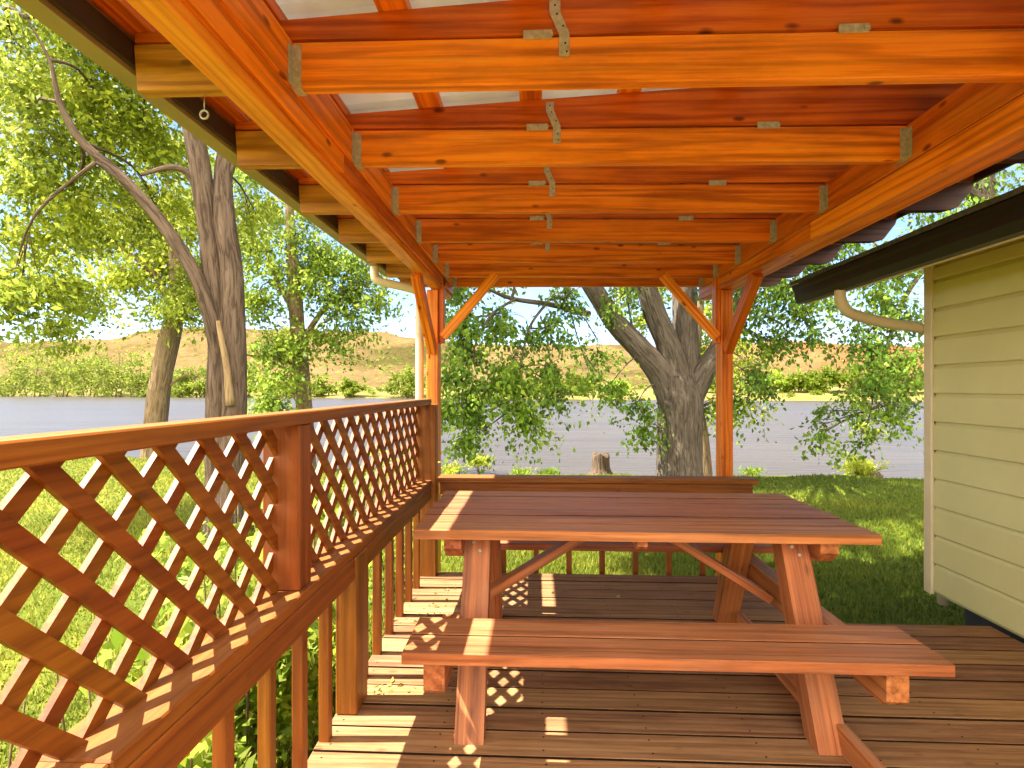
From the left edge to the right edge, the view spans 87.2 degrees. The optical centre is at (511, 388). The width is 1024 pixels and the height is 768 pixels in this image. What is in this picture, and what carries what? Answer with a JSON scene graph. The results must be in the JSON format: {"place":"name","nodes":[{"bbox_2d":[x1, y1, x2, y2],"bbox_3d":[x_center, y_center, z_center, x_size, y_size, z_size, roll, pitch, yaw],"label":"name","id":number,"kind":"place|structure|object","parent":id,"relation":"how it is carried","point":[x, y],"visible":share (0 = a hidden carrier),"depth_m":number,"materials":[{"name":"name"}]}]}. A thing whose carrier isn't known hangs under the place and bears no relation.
{"place":"outdoors","nodes":[
{"label":"outdoors","id":0,"kind":"place"},
{"bbox_2d":[0,396,923,478],"bbox_3d":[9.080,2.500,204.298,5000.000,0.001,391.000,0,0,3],"label":"river","id":1,"kind":"structure","parent":0,"point":[20,415],"depth_m":29.07,"materials":[{"name":"liquid"}]},
{"bbox_2d":[0,326,923,387],"bbox_3d":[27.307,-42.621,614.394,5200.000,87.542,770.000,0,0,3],"label":"hills","id":2,"kind":"structure","parent":0,"point":[402,350],"depth_m":470.92,"materials":[{"name":"yellow plant"}]},
{"bbox_2d":[0,326,923,387],"bbox_3d":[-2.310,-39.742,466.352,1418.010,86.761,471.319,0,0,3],"label":"hillside scrub","id":3,"kind":"object","parent":2,"relation":"on","point":[389,366],"visible":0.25,"depth_m":450.72,"materials":[{"name":"green plant"}]},
{"bbox_2d":[0,387,964,767],"bbox_3d":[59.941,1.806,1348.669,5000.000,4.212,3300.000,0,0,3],"label":"ground","id":4,"kind":"structure","parent":0,"point":[638,391],"depth_m":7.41,"materials":[{"name":"green plant"}]},
{"bbox_2d":[0,644,25,767],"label":"leafy shrub","id":5,"kind":"object","parent":4,"relation":"on","point":[10,753],"visible":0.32,"depth_m":1.39,"materials":[{"name":"green plant"}]},
{"bbox_2d":[0,350,47,396],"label":"bank tree","id":6,"kind":"object","parent":4,"relation":"on","point":[4,394],"visible":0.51,"depth_m":162.65,"materials":[{"name":"green plant"}]},
{"bbox_2d":[0,336,83,396],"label":"bush","id":7,"kind":"object","parent":4,"relation":"on","point":[13,385],"visible":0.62,"depth_m":160.64,"materials":[{"name":"green plant"}]},
{"bbox_2d":[5,350,100,396],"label":"bush","id":8,"kind":"object","parent":4,"relation":"on","point":[54,383],"visible":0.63,"depth_m":156.05,"materials":[{"name":"green plant"}]},
{"bbox_2d":[44,338,135,396],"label":"bush","id":9,"kind":"object","parent":4,"relation":"on","point":[75,382],"visible":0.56,"depth_m":155.08,"materials":[{"name":"green plant"}]},
{"bbox_2d":[54,348,153,396],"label":"bush","id":10,"kind":"object","parent":4,"relation":"on","point":[81,370],"visible":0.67,"depth_m":150.92,"materials":[{"name":"green plant"}]},
{"bbox_2d":[81,346,181,396],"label":"bush","id":11,"kind":"object","parent":4,"relation":"on","point":[137,387],"visible":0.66,"depth_m":149.83,"materials":[{"name":"green plant"}]},
{"bbox_2d":[6,77,266,458],"bbox_3d":[-10.943,-3.498,15.937,7.349,12.156,4.630,0,0,3],"label":"riverside tree","id":12,"kind":"object","parent":4,"relation":"on","point":[158,395],"visible":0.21,"depth_m":15.33,"materials":[{"name":"green plant"}]},
{"bbox_2d":[0,0,300,536],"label":"shade tree","id":13,"kind":"object","parent":4,"relation":"on","point":[36,102],"visible":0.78,"depth_m":7.45,"materials":[{"name":"green plant"}]},
{"bbox_2d":[56,598,286,767],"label":"leafy shrub","id":14,"kind":"object","parent":4,"relation":"on","point":[199,755],"visible":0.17,"depth_m":1.74,"materials":[{"name":"green plant"}]},
{"bbox_2d":[170,365,205,397],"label":"bush","id":15,"kind":"object","parent":4,"relation":"on","point":[176,392],"visible":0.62,"depth_m":144.62,"materials":[{"name":"green plant"}]},
{"bbox_2d":[172,358,206,396],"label":"bush","id":16,"kind":"object","parent":4,"relation":"on","point":[202,388],"visible":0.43,"depth_m":145.75,"materials":[{"name":"green plant"}]},
{"bbox_2d":[114,501,335,767],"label":"leafy shrub","id":17,"kind":"object","parent":4,"relation":"on","point":[246,706],"visible":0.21,"depth_m":2.56,"materials":[{"name":"green plant"}]},
{"bbox_2d":[247,360,266,395],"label":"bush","id":18,"kind":"object","parent":4,"relation":"on","point":[252,382],"visible":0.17,"depth_m":143.90,"materials":[{"name":"green plant"}]},
{"bbox_2d":[247,380,287,394],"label":"bank bush","id":19,"kind":"object","parent":4,"relation":"on","point":[271,387],"visible":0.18,"depth_m":141.11,"materials":[{"name":"green plant"}]},
{"bbox_2d":[275,381,294,395],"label":"bank bush","id":20,"kind":"object","parent":4,"relation":"on","point":[292,385],"visible":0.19,"depth_m":140.02,"materials":[{"name":"green plant"}]},
{"bbox_2d":[191,154,415,466],"bbox_3d":[-5.769,-2.223,14.175,6.395,9.244,4.912,0,0,3],"label":"riverside tree","id":21,"kind":"object","parent":4,"relation":"on","point":[320,259],"visible":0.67,"depth_m":13.72,"materials":[{"name":"green plant"}]},
{"bbox_2d":[233,498,395,714],"bbox_3d":[-1.289,1.281,3.431,1.048,1.359,1.198,0,0,-4],"label":"leafy shrub","id":22,"kind":"object","parent":4,"relation":"on","point":[316,648],"visible":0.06,"depth_m":3.22,"materials":[{"name":"green plant"}]},
{"bbox_2d":[311,376,337,395],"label":"bank bush","id":23,"kind":"object","parent":4,"relation":"on","point":[324,389],"visible":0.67,"depth_m":139.62,"materials":[{"name":"green plant"}]},
{"bbox_2d":[337,376,368,396],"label":"bank bush","id":24,"kind":"object","parent":4,"relation":"on","point":[351,388],"visible":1,"depth_m":137.42,"materials":[{"name":"green plant"}]},
{"bbox_2d":[359,446,443,613],"bbox_3d":[-0.960,1.139,4.384,1.016,1.515,1.045,0,0,24],"label":"leafy shrub","id":25,"kind":"object","parent":4,"relation":"on","point":[383,584],"visible":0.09,"depth_m":4.19,"materials":[{"name":"green plant"}]},
{"bbox_2d":[380,362,426,396],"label":"bank tree","id":26,"kind":"object","parent":4,"relation":"on","point":[406,387],"visible":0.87,"depth_m":132.26,"materials":[{"name":"green plant"}]},
{"bbox_2d":[441,460,465,473],"bbox_3d":[-1.393,1.859,12.201,0.716,0.429,0.666,0,0,-39],"label":"shore plant","id":27,"kind":"object","parent":4,"relation":"on","point":[451,469],"visible":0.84,"depth_m":12.16,"materials":[{"name":"green plant"}]},
{"bbox_2d":[1,380,919,397],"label":"undergrowth","id":28,"kind":"object","parent":4,"relation":"on","point":[641,386],"visible":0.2,"depth_m":130.24,"materials":[{"name":"green plant"}]},
{"bbox_2d":[462,452,495,473],"bbox_3d":[-0.727,1.676,12.167,0.778,0.555,0.785,0,0,3],"label":"shore plant","id":29,"kind":"object","parent":4,"relation":"on","point":[482,459],"visible":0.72,"depth_m":12.08,"materials":[{"name":"green plant"}]},
{"bbox_2d":[11,0,1023,575],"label":"porch roof","id":30,"kind":"structure","parent":4,"relation":"on","point":[717,152],"depth_m":2.10,"materials":[{"name":"wood"}]},
{"bbox_2d":[199,95,208,119],"bbox_3d":[-0.929,-0.848,1.623,0.031,0.076,0.006,0,0,3],"label":"hanging ring","id":31,"kind":"object","parent":30,"relation":"hanging from","point":[201,112],"visible":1,"depth_m":1.62,"materials":[{"name":"metal"}]},
{"bbox_2d":[508,465,536,474],"bbox_3d":[0.249,2.004,12.579,0.726,0.441,0.653,0,0,3],"label":"shore plant","id":32,"kind":"object","parent":4,"relation":"on","point":[517,471],"visible":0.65,"depth_m":12.56,"materials":[{"name":"green plant"}]},
{"bbox_2d":[523,374,566,395],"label":"bank bush","id":33,"kind":"object","parent":4,"relation":"on","point":[531,382],"visible":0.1,"depth_m":129.38,"materials":[{"name":"green plant"}]},
{"bbox_2d":[537,466,560,474],"bbox_3d":[0.799,1.960,12.676,0.729,0.352,0.786,0,0,3],"label":"shore plant","id":34,"kind":"object","parent":4,"relation":"on","point":[551,470],"visible":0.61,"depth_m":12.49,"materials":[{"name":"green plant"}]},
{"bbox_2d":[558,372,592,394],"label":"bank bush","id":35,"kind":"object","parent":4,"relation":"on","point":[577,383],"visible":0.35,"depth_m":128.51,"materials":[{"name":"green plant"}]},
{"bbox_2d":[587,452,611,474],"bbox_3d":[2.059,1.775,12.399,0.696,0.578,0.629,0,0,3],"label":"tree stump","id":36,"kind":"object","parent":4,"relation":"on","point":[600,463],"visible":0.85,"depth_m":12.24,"materials":[{"name":"brown wood"}]},
{"bbox_2d":[602,377,633,394],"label":"bank bush","id":37,"kind":"object","parent":4,"relation":"on","point":[625,384],"visible":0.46,"depth_m":127.53,"materials":[{"name":"green plant"}]},
{"bbox_2d":[415,243,870,475],"bbox_3d":[1.817,-2.863,9.025,8.408,10.425,12.166,0,0,45],"label":"maple tree","id":38,"kind":"object","parent":4,"relation":"on","point":[677,370],"visible":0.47,"depth_m":10.42,"materials":[{"name":"green plant"}]},
{"bbox_2d":[308,572,1023,767],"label":"deck","id":39,"kind":"structure","parent":4,"relation":"on","point":[970,714],"depth_m":2.18,"materials":[{"name":"brown wood"}]},
{"bbox_2d":[0,399,437,767],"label":"lattice railing","id":40,"kind":"object","parent":39,"relation":"on","point":[173,706],"visible":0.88,"depth_m":1.31,"materials":[{"name":"brown wood"}]},
{"bbox_2d":[438,474,758,575],"bbox_3d":[0.594,1.117,3.852,2.245,0.967,0.150,0,0,3],"label":"back railing","id":41,"kind":"object","parent":39,"relation":"attached to","point":[616,483],"visible":0.45,"depth_m":3.81,"materials":[{"name":"brown wood"}]},
{"bbox_2d":[401,491,954,767],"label":"picnic table","id":42,"kind":"object","parent":39,"relation":"on","point":[808,650],"visible":1,"depth_m":2.06,"materials":[{"name":"wood"}]},
{"bbox_2d":[608,287,797,475],"bbox_3d":[4.503,0.494,13.767,4.597,7.264,3.210,0,0,-10],"label":"young tree","id":43,"kind":"object","parent":4,"relation":"on","point":[707,461],"visible":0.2,"depth_m":13.47,"materials":[{"name":"green plant"}]},
{"bbox_2d":[709,376,741,392],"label":"bank bush","id":44,"kind":"object","parent":4,"relation":"on","point":[714,387],"visible":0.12,"depth_m":124.68,"materials":[{"name":"green plant"}]},
{"bbox_2d":[733,465,767,475],"bbox_3d":[5.528,1.991,12.359,0.832,0.485,0.550,0,0,-38],"label":"shore plant","id":45,"kind":"object","parent":4,"relation":"on","point":[749,471],"visible":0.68,"depth_m":12.40,"materials":[{"name":"green plant"}]},
{"bbox_2d":[765,369,791,391],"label":"bank bush","id":46,"kind":"object","parent":4,"relation":"on","point":[778,375],"visible":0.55,"depth_m":125.47,"materials":[{"name":"green plant"}]},
{"bbox_2d":[777,368,818,391],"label":"bank bush","id":47,"kind":"object","parent":4,"relation":"on","point":[792,382],"visible":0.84,"depth_m":123.18,"materials":[{"name":"green plant"}]},
{"bbox_2d":[800,365,844,392],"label":"bank tree","id":48,"kind":"object","parent":4,"relation":"on","point":[823,377],"visible":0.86,"depth_m":122.83,"materials":[{"name":"green plant"}]},
{"bbox_2d":[828,361,867,389],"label":"bank tree","id":49,"kind":"object","parent":4,"relation":"on","point":[844,377],"visible":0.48,"depth_m":121.63,"materials":[{"name":"green plant"}]},
{"bbox_2d":[832,421,905,477],"bbox_3d":[8.213,1.595,12.266,1.729,1.740,0.993,0,0,3],"label":"bush","id":50,"kind":"object","parent":4,"relation":"on","point":[866,468],"visible":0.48,"depth_m":12.22,"materials":[{"name":"plant"}]},
{"bbox_2d":[878,362,923,392],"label":"bank tree","id":51,"kind":"object","parent":4,"relation":"on","point":[913,381],"visible":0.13,"depth_m":115.95,"materials":[{"name":"green plant"}]},
{"bbox_2d":[790,185,1023,642],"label":"cabin","id":52,"kind":"object","parent":4,"relation":"on","point":[970,260],"visible":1,"depth_m":3.03,"materials":[{"name":"beige wood"}]},
{"bbox_2d":[790,164,1023,482],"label":"drooping tree","id":53,"kind":"object","parent":4,"relation":"on","point":[984,189],"visible":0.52,"depth_m":9.68,"materials":[{"name":"green plant"}]},
{"bbox_2d":[0,3,1023,346],"label":"sky","id":54,"kind":"structure","parent":0,"point":[525,310],"materials":[{"name":"white"}]},
{"bbox_2d":[373,581,665,696],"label":"fallen leaves","id":55,"kind":"object","parent":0,"point":[389,684],"visible":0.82,"depth_m":2.38,"materials":[{"name":"brown plant"}]}
]}

